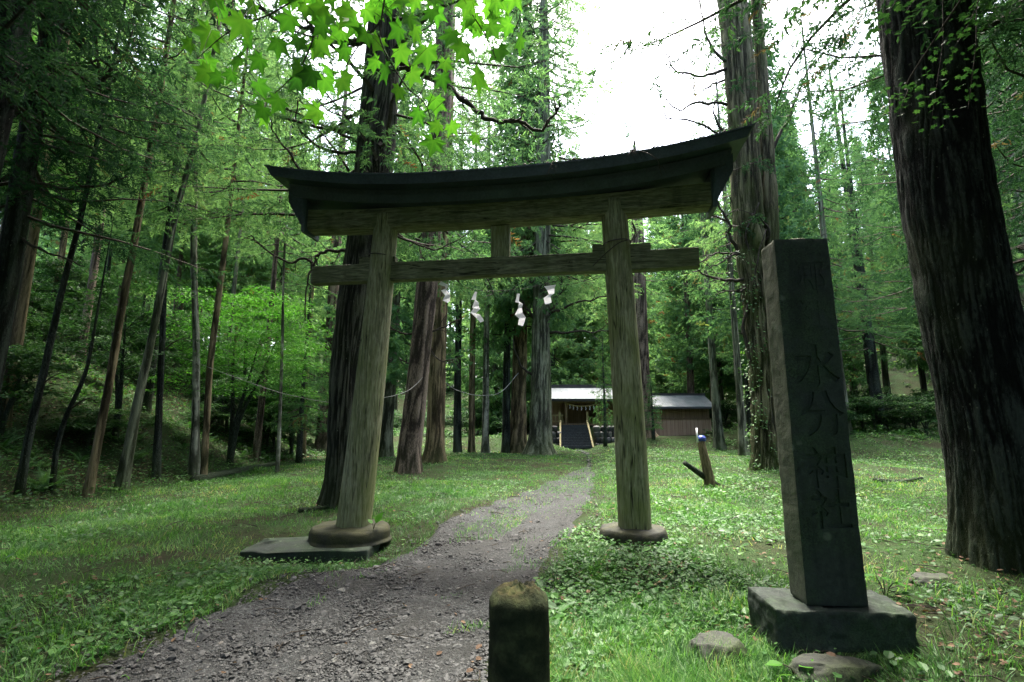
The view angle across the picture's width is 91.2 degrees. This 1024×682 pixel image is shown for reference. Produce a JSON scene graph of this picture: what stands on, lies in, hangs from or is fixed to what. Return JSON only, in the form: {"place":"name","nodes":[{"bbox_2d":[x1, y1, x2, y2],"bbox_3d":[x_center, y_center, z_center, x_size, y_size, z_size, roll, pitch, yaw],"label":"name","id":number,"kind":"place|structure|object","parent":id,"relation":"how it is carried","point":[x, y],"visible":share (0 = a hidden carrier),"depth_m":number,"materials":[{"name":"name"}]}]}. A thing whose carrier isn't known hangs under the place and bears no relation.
{"place":"outdoors","nodes":[
{"label":"outdoors","id":0,"kind":"place"},
{"bbox_2d":[0,449,609,681],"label":"path","id":1,"kind":"structure","parent":0,"point":[465,649],"depth_m":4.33,"materials":[{"name":"grey gravel"}]},
{"bbox_2d":[0,293,1023,681],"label":"ground","id":2,"kind":"structure","parent":0,"point":[902,381],"depth_m":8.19,"materials":[{"name":"green plant"}]},
{"bbox_2d":[0,342,85,435],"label":"shrub","id":3,"kind":"object","parent":2,"relation":"on","point":[34,368],"visible":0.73,"depth_m":12.07,"materials":[{"name":"green plant"}]},
{"bbox_2d":[0,0,100,124],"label":"cedar tree","id":4,"kind":"object","parent":2,"relation":"on","point":[31,80],"visible":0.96,"depth_m":6.45,"materials":[{"name":"green plant"}]},
{"bbox_2d":[25,314,87,361],"bbox_3d":[-15.596,-0.030,16.283,2.910,1.668,2.695,2,-10,-11],"label":"shrub","id":5,"kind":"object","parent":2,"relation":"on","point":[36,329],"visible":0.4,"depth_m":16.21,"materials":[{"name":"green plant"}]},
{"bbox_2d":[0,36,114,245],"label":"cedar tree","id":6,"kind":"object","parent":2,"relation":"on","point":[7,159],"visible":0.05,"depth_m":14.35,"materials":[{"name":"green plant"}]},
{"bbox_2d":[32,256,87,300],"bbox_3d":[-22.534,-2.638,24.485,2.910,3.066,2.695,2,-10,-9],"label":"shrub","id":7,"kind":"object","parent":2,"relation":"on","point":[43,263],"visible":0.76,"depth_m":24.39,"materials":[{"name":"green plant"}]},
{"bbox_2d":[48,222,112,493],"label":"slim tree","id":8,"kind":"object","parent":2,"relation":"on","point":[55,456],"visible":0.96,"depth_m":10.71,"materials":[{"name":"brown plant"}]},
{"bbox_2d":[1,0,168,312],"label":"cedar tree","id":9,"kind":"object","parent":2,"relation":"on","point":[97,109],"visible":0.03,"depth_m":16.61,"materials":[{"name":"green plant"}]},
{"bbox_2d":[0,0,180,427],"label":"cedar tree","id":10,"kind":"object","parent":2,"relation":"on","point":[20,316],"visible":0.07,"depth_m":13.01,"materials":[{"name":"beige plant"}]},
{"bbox_2d":[38,405,144,448],"bbox_3d":[-11.150,2.362,13.431,2.022,1.270,2.236,1,-10,-6],"label":"shrub","id":11,"kind":"object","parent":2,"relation":"on","point":[88,428],"visible":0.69,"depth_m":13.26,"materials":[{"name":"green plant"}]},
{"bbox_2d":[55,175,154,317],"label":"cedar tree","id":12,"kind":"object","parent":2,"relation":"on","point":[116,263],"visible":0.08,"depth_m":35.45,"materials":[{"name":"green plant"}]},
{"bbox_2d":[50,5,184,366],"bbox_3d":[-16.905,-8.110,21.339,6.234,18.920,6.748,9,-13,-44],"label":"cedar tree","id":13,"kind":"object","parent":2,"relation":"on","point":[93,267],"visible":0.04,"depth_m":20.00,"materials":[{"name":"green plant"}]},
{"bbox_2d":[13,0,237,495],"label":"slim tree","id":14,"kind":"object","parent":2,"relation":"on","point":[21,476],"visible":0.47,"depth_m":10.42,"materials":[{"name":"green plant"}]},
{"bbox_2d":[0,0,258,218],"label":"cedar tree","id":15,"kind":"object","parent":2,"relation":"on","point":[136,10],"visible":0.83,"depth_m":8.04,"materials":[{"name":"green plant"}]},
{"bbox_2d":[0,0,260,394],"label":"dark tree","id":16,"kind":"object","parent":2,"relation":"on","point":[25,183],"visible":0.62,"depth_m":9.78,"materials":[{"name":"green plant"}]},
{"bbox_2d":[27,270,235,440],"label":"young maple","id":17,"kind":"object","parent":2,"relation":"on","point":[119,381],"visible":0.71,"depth_m":14.46,"materials":[{"name":"green plant"}]},
{"bbox_2d":[0,0,267,220],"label":"dark tree","id":18,"kind":"object","parent":2,"relation":"on","point":[7,111],"visible":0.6,"depth_m":9.54,"materials":[{"name":"green plant"}]},
{"bbox_2d":[31,0,286,497],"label":"slim tree","id":19,"kind":"object","parent":2,"relation":"on","point":[91,476],"visible":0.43,"depth_m":11.59,"materials":[{"name":"green plant"}]},
{"bbox_2d":[60,0,269,480],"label":"slim tree","id":20,"kind":"object","parent":2,"relation":"on","point":[157,455],"visible":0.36,"depth_m":13.89,"materials":[{"name":"green plant"}]},
{"bbox_2d":[113,0,225,490],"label":"slim tree","id":21,"kind":"object","parent":2,"relation":"on","point":[124,472],"visible":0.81,"depth_m":12.00,"materials":[{"name":"brown plant"}]},
{"bbox_2d":[89,0,261,382],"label":"cedar tree","id":22,"kind":"object","parent":2,"relation":"on","point":[178,248],"visible":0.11,"depth_m":25.83,"materials":[{"name":"green plant"}]},
{"bbox_2d":[105,52,253,367],"bbox_3d":[-19.819,-9.028,31.539,7.395,22.390,7.920,-2,-10,13],"label":"cedar tree","id":23,"kind":"object","parent":2,"relation":"on","point":[170,271],"visible":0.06,"depth_m":29.52,"materials":[{"name":"green plant"}]},
{"bbox_2d":[106,0,269,413],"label":"cedar tree","id":24,"kind":"object","parent":2,"relation":"on","point":[148,398],"visible":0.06,"depth_m":18.25,"materials":[{"name":"green plant"}]},
{"bbox_2d":[113,0,288,475],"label":"slim tree","id":25,"kind":"object","parent":2,"relation":"on","point":[194,460],"visible":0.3,"depth_m":15.11,"materials":[{"name":"green plant"}]},
{"bbox_2d":[200,373,258,431],"bbox_3d":[-12.037,2.729,21.577,2.695,2.795,2.910,9,-13,-43],"label":"shrub","id":26,"kind":"object","parent":2,"relation":"on","point":[220,398],"visible":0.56,"depth_m":21.34,"materials":[{"name":"green plant"}]},
{"bbox_2d":[145,0,314,474],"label":"slim tree","id":27,"kind":"object","parent":2,"relation":"on","point":[208,395],"visible":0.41,"depth_m":14.97,"materials":[{"name":"green plant"}]},
{"bbox_2d":[135,284,333,465],"bbox_3d":[-9.531,1.308,17.438,6.303,6.245,6.033,-6,-11,32],"label":"young maple","id":28,"kind":"object","parent":2,"relation":"on","point":[235,423],"visible":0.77,"depth_m":17.37,"materials":[{"name":"green plant"}]},
{"bbox_2d":[174,19,296,366],"bbox_3d":[-16.635,-9.009,31.447,7.582,25.272,8.241,0,-10,2],"label":"cedar tree","id":29,"kind":"object","parent":2,"relation":"on","point":[214,285],"visible":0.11,"depth_m":30.12,"materials":[{"name":"green plant"}]},
{"bbox_2d":[185,0,292,423],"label":"cedar tree","id":30,"kind":"object","parent":2,"relation":"on","point":[234,284],"visible":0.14,"depth_m":23.83,"materials":[{"name":"green plant"}]},
{"bbox_2d":[199,9,337,461],"bbox_3d":[-10.061,-5.357,21.857,5.352,20.879,4.830,0,-10,0],"label":"slim tree","id":31,"kind":"object","parent":2,"relation":"on","point":[259,427],"visible":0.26,"depth_m":21.25,"materials":[{"name":"green plant"}]},
{"bbox_2d":[239,402,298,453],"bbox_3d":[-10.552,3.889,22.073,2.910,2.495,2.695,-4,-10,23],"label":"shrub","id":32,"kind":"object","parent":2,"relation":"on","point":[266,416],"visible":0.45,"depth_m":21.82,"materials":[{"name":"green plant"}]},
{"bbox_2d":[215,70,333,393],"bbox_3d":[-13.666,-6.260,30.086,7.118,22.658,6.978,4,-10,-22],"label":"cedar tree","id":33,"kind":"object","parent":2,"relation":"on","point":[262,281],"visible":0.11,"depth_m":28.91,"materials":[{"name":"green plant"}]},
{"bbox_2d":[209,0,345,471],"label":"slim tree","id":34,"kind":"object","parent":2,"relation":"on","point":[278,445],"visible":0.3,"depth_m":17.00,"materials":[{"name":"green plant"}]},
{"bbox_2d":[241,346,330,456],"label":"young maple","id":35,"kind":"object","parent":2,"relation":"on","point":[291,441],"visible":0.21,"depth_m":22.85,"materials":[{"name":"green plant"}]},
{"bbox_2d":[263,260,332,462],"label":"young cedar","id":36,"kind":"object","parent":2,"relation":"on","point":[300,421],"visible":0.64,"depth_m":20.88,"materials":[{"name":"green plant"}]},
{"bbox_2d":[257,73,345,457],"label":"slim tree","id":37,"kind":"object","parent":2,"relation":"on","point":[310,314],"visible":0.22,"depth_m":25.59,"materials":[{"name":"green plant"}]},
{"bbox_2d":[240,536,379,562],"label":"stone slab","id":38,"kind":"structure","parent":2,"relation":"on","point":[296,548],"depth_m":6.22,"materials":[{"name":"grey stone"}]},
{"bbox_2d":[299,46,360,452],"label":"slim tree","id":39,"kind":"object","parent":2,"relation":"on","point":[320,441],"visible":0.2,"depth_m":29.36,"materials":[{"name":"green plant"}]},
{"bbox_2d":[111,0,583,509],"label":"cedar tree","id":40,"kind":"object","parent":2,"relation":"on","point":[375,129],"visible":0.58,"depth_m":9.99,"materials":[{"name":"green plant"}]},
{"bbox_2d":[180,0,526,157],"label":"maple tree","id":41,"kind":"object","parent":2,"relation":"on","point":[302,78],"visible":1,"depth_m":2.75,"materials":[{"name":"green plant"}]},
{"bbox_2d":[308,0,475,457],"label":"cedar tree","id":42,"kind":"object","parent":2,"relation":"on","point":[397,367],"visible":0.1,"depth_m":24.44,"materials":[{"name":"green plant"}]},
{"bbox_2d":[335,0,545,473],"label":"cedar tree","id":43,"kind":"object","parent":2,"relation":"on","point":[409,456],"visible":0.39,"depth_m":16.21,"materials":[{"name":"green plant"}]},
{"bbox_2d":[446,231,469,389],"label":"cedar tree","id":44,"kind":"object","parent":2,"relation":"on","point":[451,342],"visible":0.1,"depth_m":67.89,"materials":[{"name":"green plant"}]},
{"bbox_2d":[393,1,525,463],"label":"cedar tree","id":45,"kind":"object","parent":2,"relation":"on","point":[434,451],"visible":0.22,"depth_m":20.02,"materials":[{"name":"green plant"}]},
{"bbox_2d":[0,301,939,503],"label":"bank weeds","id":46,"kind":"object","parent":2,"relation":"on","point":[869,430],"visible":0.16,"depth_m":19.11,"materials":[{"name":"green plant"}]},
{"bbox_2d":[0,288,939,491],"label":"undergrowth","id":47,"kind":"object","parent":2,"relation":"on","point":[44,480],"visible":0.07,"depth_m":15.86,"materials":[{"name":"green plant"}]},
{"bbox_2d":[452,59,489,451],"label":"cedar tree","id":48,"kind":"object","parent":2,"relation":"on","point":[457,432],"visible":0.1,"depth_m":29.15,"materials":[{"name":"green plant"}]},
{"bbox_2d":[454,48,507,452],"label":"cedar tree","id":49,"kind":"object","parent":2,"relation":"on","point":[471,438],"visible":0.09,"depth_m":29.09,"materials":[{"name":"green plant"}]},
{"bbox_2d":[448,46,527,452],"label":"cedar tree","id":50,"kind":"object","parent":2,"relation":"on","point":[485,446],"visible":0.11,"depth_m":29.13,"materials":[{"name":"green plant"}]},
{"bbox_2d":[446,229,530,434],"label":"cedar tree","id":51,"kind":"object","parent":2,"relation":"on","point":[493,385],"visible":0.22,"depth_m":42.21,"materials":[{"name":"green plant"}]},
{"bbox_2d":[466,58,533,452],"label":"cedar tree","id":52,"kind":"object","parent":2,"relation":"on","point":[506,441],"visible":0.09,"depth_m":29.68,"materials":[{"name":"green plant"}]},
{"bbox_2d":[264,123,755,547],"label":"torii gate","id":53,"kind":"structure","parent":2,"relation":"on","point":[613,193],"depth_m":6.95,"materials":[{"name":"wood"}]},
{"bbox_2d":[0,297,1023,681],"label":"ground cover","id":54,"kind":"object","parent":2,"relation":"on","point":[560,609],"visible":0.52,"depth_m":4.75,"materials":[{"name":"green plant"}]},
{"bbox_2d":[0,522,1023,681],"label":"tall grass","id":55,"kind":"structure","parent":2,"relation":"on","point":[727,600],"depth_m":3.73,"materials":[{"name":"green plant"}]},
{"bbox_2d":[0,333,1023,681],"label":"leaf litter","id":56,"kind":"object","parent":2,"relation":"on","point":[960,673],"visible":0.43,"depth_m":5.00,"materials":[{"name":"plant"}]},
{"bbox_2d":[488,579,549,681],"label":"bollard","id":57,"kind":"object","parent":2,"relation":"on","point":[519,642],"visible":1,"depth_m":1.55,"materials":[{"name":"grey stone"}]},
{"bbox_2d":[449,0,595,452],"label":"cedar tree","id":58,"kind":"object","parent":2,"relation":"on","point":[518,416],"visible":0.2,"depth_m":29.88,"materials":[{"name":"green plant"}]},
{"bbox_2d":[448,0,637,454],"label":"cedar tree","id":59,"kind":"object","parent":2,"relation":"on","point":[539,441],"visible":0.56,"depth_m":27.91,"materials":[{"name":"green plant"}]},
{"bbox_2d":[510,226,597,424],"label":"cedar tree","id":60,"kind":"object","parent":2,"relation":"on","point":[565,369],"visible":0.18,"depth_m":42.60,"materials":[{"name":"green plant"}]},
{"bbox_2d":[448,0,678,442],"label":"cedar tree","id":61,"kind":"object","parent":2,"relation":"on","point":[582,36],"visible":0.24,"depth_m":31.64,"materials":[{"name":"green plant"}]},
{"bbox_2d":[559,412,593,448],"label":"stairs","id":62,"kind":"structure","parent":2,"relation":"on","point":[575,436],"depth_m":32.86,"materials":[{"name":"grey stone"}]},
{"bbox_2d":[551,385,613,425],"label":"shrine hall","id":63,"kind":"structure","parent":2,"relation":"on","point":[573,404],"depth_m":36.11,"materials":[{"name":"wood"}]},
{"bbox_2d":[555,222,609,381],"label":"cedar tree","id":64,"kind":"object","parent":2,"relation":"on","point":[586,353],"visible":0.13,"depth_m":45.50,"materials":[{"name":"green plant"}]},
{"bbox_2d":[589,303,613,446],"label":"young cedar","id":65,"kind":"object","parent":2,"relation":"on","point":[603,405],"visible":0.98,"depth_m":32.37,"materials":[{"name":"green plant"}]},
{"bbox_2d":[572,219,670,392],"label":"cedar tree","id":66,"kind":"object","parent":2,"relation":"on","point":[594,377],"visible":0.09,"depth_m":44.08,"materials":[{"name":"green plant"}]},
{"bbox_2d":[592,115,698,437],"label":"cedar tree","id":67,"kind":"object","parent":2,"relation":"on","point":[641,307],"visible":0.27,"depth_m":35.57,"materials":[{"name":"green plant"}]},
{"bbox_2d":[643,373,663,439],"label":"young cedar","id":68,"kind":"object","parent":2,"relation":"on","point":[654,426],"visible":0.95,"depth_m":33.06,"materials":[{"name":"green plant"}]},
{"bbox_2d":[645,217,699,392],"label":"cedar tree","id":69,"kind":"object","parent":2,"relation":"on","point":[662,380],"visible":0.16,"depth_m":56.35,"materials":[{"name":"green plant"}]},
{"bbox_2d":[652,393,711,435],"bbox_3d":[11.750,5.667,37.725,5.600,3.430,4.515,0,-10,0],"label":"annex","id":70,"kind":"object","parent":2,"relation":"on","point":[682,414],"visible":0.47,"depth_m":36.03,"materials":[{"name":"wood"}]},
{"bbox_2d":[647,214,729,392],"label":"cedar tree","id":71,"kind":"object","parent":2,"relation":"on","point":[693,362],"visible":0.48,"depth_m":39.76,"materials":[{"name":"green plant"}]},
{"bbox_2d":[682,428,720,487],"bbox_3d":[4.702,2.928,12.457,1.162,1.514,0.304,4,-10,-22],"label":"wooden stake","id":72,"kind":"object","parent":2,"relation":"on","point":[706,474],"visible":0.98,"depth_m":12.40,"materials":[{"name":"brown wood"}]},
{"bbox_2d":[663,199,744,392],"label":"cedar tree","id":73,"kind":"object","parent":2,"relation":"on","point":[701,382],"visible":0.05,"depth_m":46.32,"materials":[{"name":"green plant"}]},
{"bbox_2d":[671,198,738,420],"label":"cedar tree","id":74,"kind":"object","parent":2,"relation":"on","point":[721,392],"visible":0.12,"depth_m":43.61,"materials":[{"name":"green plant"}]},
{"bbox_2d":[669,119,741,449],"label":"cedar tree","id":75,"kind":"object","parent":2,"relation":"on","point":[718,438],"visible":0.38,"depth_m":31.74,"materials":[{"name":"green plant"}]},
{"bbox_2d":[681,21,750,455],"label":"cedar tree","id":76,"kind":"object","parent":2,"relation":"on","point":[743,450],"visible":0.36,"depth_m":24.62,"materials":[{"name":"green plant"}]},
{"bbox_2d":[680,179,751,431],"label":"cedar tree","id":77,"kind":"object","parent":2,"relation":"on","point":[748,405],"visible":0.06,"depth_m":33.67,"materials":[{"name":"green plant"}]},
{"bbox_2d":[684,630,749,668],"bbox_3d":[1.281,1.986,3.125,0.385,0.258,0.300,3,-10,-17],"label":"rock","id":78,"kind":"object","parent":2,"relation":"on","point":[726,638],"visible":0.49,"depth_m":3.06,"materials":[{"name":"grey stone"}]},
{"bbox_2d":[654,0,817,470],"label":"cypress tree","id":79,"kind":"object","parent":2,"relation":"on","point":[754,212],"visible":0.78,"depth_m":17.93,"materials":[{"name":"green plant"}]},
{"bbox_2d":[686,0,865,376],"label":"cedar tree","id":80,"kind":"object","parent":2,"relation":"on","point":[789,214],"visible":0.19,"depth_m":29.94,"materials":[{"name":"green plant"}]},
{"bbox_2d":[727,104,848,345],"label":"cedar tree","id":81,"kind":"object","parent":2,"relation":"on","point":[800,234],"visible":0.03,"depth_m":36.85,"materials":[{"name":"green plant"}]},
{"bbox_2d":[588,0,1023,574],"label":"cedar tree","id":82,"kind":"object","parent":2,"relation":"on","point":[968,298],"visible":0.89,"depth_m":5.40,"materials":[{"name":"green plant"}]},
{"bbox_2d":[772,100,861,356],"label":"cedar tree","id":83,"kind":"object","parent":2,"relation":"on","point":[814,225],"visible":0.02,"depth_m":38.52,"materials":[{"name":"green plant"}]},
{"bbox_2d":[747,238,919,653],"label":"stone pillar","id":84,"kind":"structure","parent":2,"relation":"on","point":[829,601],"depth_m":3.40,"materials":[{"name":"grey stone"}]},
{"bbox_2d":[785,653,883,681],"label":"rock","id":85,"kind":"object","parent":2,"relation":"on","point":[845,667],"visible":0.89,"depth_m":2.83,"materials":[{"name":"grey stone"}]},
{"bbox_2d":[668,0,1023,155],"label":"cedar tree","id":86,"kind":"object","parent":2,"relation":"on","point":[868,58],"visible":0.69,"depth_m":6.95,"materials":[{"name":"green plant"}]},
{"bbox_2d":[778,1,919,434],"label":"cedar tree","id":87,"kind":"object","parent":2,"relation":"on","point":[820,205],"visible":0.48,"depth_m":30.68,"materials":[{"name":"green plant"}]},
{"bbox_2d":[808,131,892,421],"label":"cedar tree","id":88,"kind":"object","parent":2,"relation":"on","point":[859,367],"visible":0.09,"depth_m":50.76,"materials":[{"name":"green plant"}]},
{"bbox_2d":[804,53,918,417],"bbox_3d":[26.085,-8.436,37.760,7.667,29.524,8.197,6,-11,-30],"label":"cedar tree","id":89,"kind":"object","parent":2,"relation":"on","point":[841,165],"visible":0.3,"depth_m":37.51,"materials":[{"name":"green plant"}]},
{"bbox_2d":[805,79,924,428],"bbox_3d":[22.797,-6.035,32.363,7.713,23.740,8.032,-9,-12,42],"label":"cedar tree","id":90,"kind":"object","parent":2,"relation":"on","point":[874,384],"visible":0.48,"depth_m":32.11,"materials":[{"name":"green plant"}]},
{"bbox_2d":[848,393,900,431],"bbox_3d":[20.593,4.251,28.823,2.695,2.411,2.910,3,-10,-17],"label":"shrub","id":91,"kind":"object","parent":2,"relation":"on","point":[876,413],"visible":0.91,"depth_m":28.47,"materials":[{"name":"green plant"}]},
{"bbox_2d":[830,140,922,414],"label":"cedar tree","id":92,"kind":"object","parent":2,"relation":"on","point":[883,365],"visible":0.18,"depth_m":38.59,"materials":[{"name":"green plant"}]},
{"bbox_2d":[776,0,1004,131],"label":"maple tree","id":93,"kind":"object","parent":2,"relation":"on","point":[876,28],"visible":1,"depth_m":4.34,"materials":[{"name":"green plant"}]},
{"bbox_2d":[856,63,927,391],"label":"cedar tree","id":94,"kind":"object","parent":2,"relation":"on","point":[922,379],"visible":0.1,"depth_m":43.42,"materials":[{"name":"green plant"}]},
{"bbox_2d":[777,0,1023,225],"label":"cedar tree","id":95,"kind":"object","parent":2,"relation":"on","point":[1017,128],"visible":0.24,"depth_m":9.77,"materials":[{"name":"green plant"}]},
{"bbox_2d":[880,141,925,362],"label":"cedar tree","id":96,"kind":"object","parent":2,"relation":"on","point":[915,320],"visible":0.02,"depth_m":35.12,"materials":[{"name":"green plant"}]},
{"bbox_2d":[878,114,928,371],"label":"cedar tree","id":97,"kind":"object","parent":2,"relation":"on","point":[913,363],"visible":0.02,"depth_m":37.18,"materials":[{"name":"green plant"}]},
{"bbox_2d":[890,400,937,435],"bbox_3d":[22.227,4.217,27.148,2.910,2.133,2.695,-6,-11,32],"label":"shrub","id":98,"kind":"object","parent":2,"relation":"on","point":[928,406],"visible":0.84,"depth_m":27.18,"materials":[{"name":"green plant"}]},
{"bbox_2d":[822,0,1023,320],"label":"cedar tree","id":99,"kind":"object","parent":2,"relation":"on","point":[1001,183],"visible":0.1,"depth_m":17.10,"materials":[{"name":"green plant"}]},
{"bbox_2d":[825,1,1023,333],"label":"cedar tree","id":100,"kind":"object","parent":2,"relation":"on","point":[887,302],"visible":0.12,"depth_m":21.08,"materials":[{"name":"green plant"}]},
{"bbox_2d":[825,0,1023,253],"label":"cedar tree","id":101,"kind":"object","parent":2,"relation":"on","point":[1007,137],"visible":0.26,"depth_m":11.81,"materials":[{"name":"green plant"}]},
{"bbox_2d":[908,572,955,588],"bbox_3d":[3.890,2.265,4.645,0.419,0.204,0.300,2,-10,-11],"label":"rock","id":102,"kind":"object","parent":2,"relation":"on","point":[925,577],"visible":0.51,"depth_m":4.57,"materials":[{"name":"grey stone"}]},
{"bbox_2d":[0,449,1023,681],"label":"fallen twigs","id":103,"kind":"object","parent":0,"point":[930,607],"depth_m":5.37,"materials":[{"name":"brown wood"}]},
{"bbox_2d":[75,0,1008,363],"label":"sky","id":104,"kind":"structure","parent":0,"point":[634,17],"materials":[{"name":"white"}]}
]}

